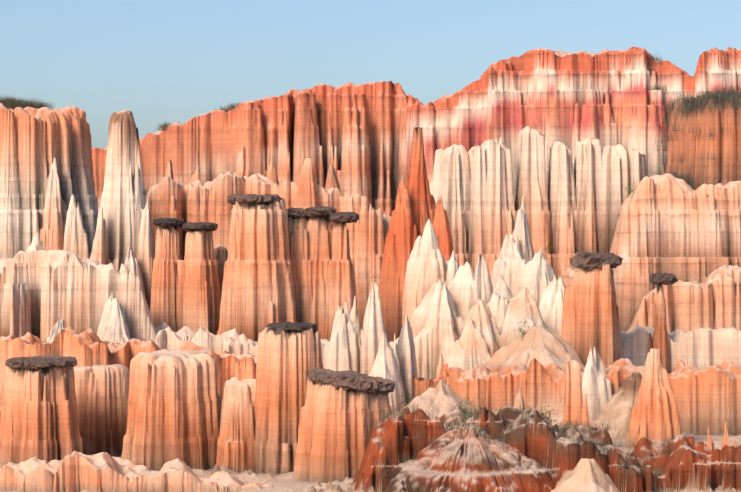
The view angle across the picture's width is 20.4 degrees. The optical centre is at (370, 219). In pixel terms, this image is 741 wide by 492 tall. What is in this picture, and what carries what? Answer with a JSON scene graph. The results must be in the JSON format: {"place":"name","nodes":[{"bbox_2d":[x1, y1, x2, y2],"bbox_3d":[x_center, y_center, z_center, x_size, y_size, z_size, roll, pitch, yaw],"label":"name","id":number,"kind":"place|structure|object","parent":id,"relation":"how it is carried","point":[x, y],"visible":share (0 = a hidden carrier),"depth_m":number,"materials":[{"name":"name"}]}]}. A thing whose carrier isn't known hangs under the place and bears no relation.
{"place":"outdoors","nodes":[
{"label":"outdoors","id":0,"kind":"place"},
{"bbox_2d":[0,47,740,491],"bbox_3d":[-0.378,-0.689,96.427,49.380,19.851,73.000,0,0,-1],"label":"rock formations","id":1,"kind":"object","parent":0,"point":[434,275],"depth_m":95.08,"materials":[{"name":"stone"}]},
{"bbox_2d":[0,53,678,491],"bbox_3d":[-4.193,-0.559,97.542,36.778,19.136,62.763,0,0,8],"label":"dry grass","id":2,"kind":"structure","parent":1,"relation":"on","point":[14,103],"depth_m":67.55,"materials":[{"name":"brown plant"}]},
{"bbox_2d":[5,193,677,394],"bbox_3d":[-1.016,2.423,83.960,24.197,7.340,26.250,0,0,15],"label":"capstones","id":3,"kind":"object","parent":1,"relation":"on","point":[366,383],"visible":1,"depth_m":89.08,"materials":[{"name":"grey stone"}]},
{"bbox_2d":[291,182,635,423],"bbox_3d":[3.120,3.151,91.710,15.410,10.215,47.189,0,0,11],"label":"shrubs","id":4,"kind":"object","parent":1,"relation":"on","point":[522,337],"visible":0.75,"depth_m":80.22,"materials":[{"name":"green plant"}]},
{"bbox_2d":[653,85,740,189],"bbox_3d":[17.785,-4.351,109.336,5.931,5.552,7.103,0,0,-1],"label":"dry brush","id":5,"kind":"object","parent":1,"relation":"on","point":[717,97],"visible":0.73,"depth_m":107.63,"materials":[{"name":"plant"}]},
{"bbox_2d":[0,0,740,148],"label":"sky","id":6,"kind":"structure","parent":0,"point":[159,61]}
]}

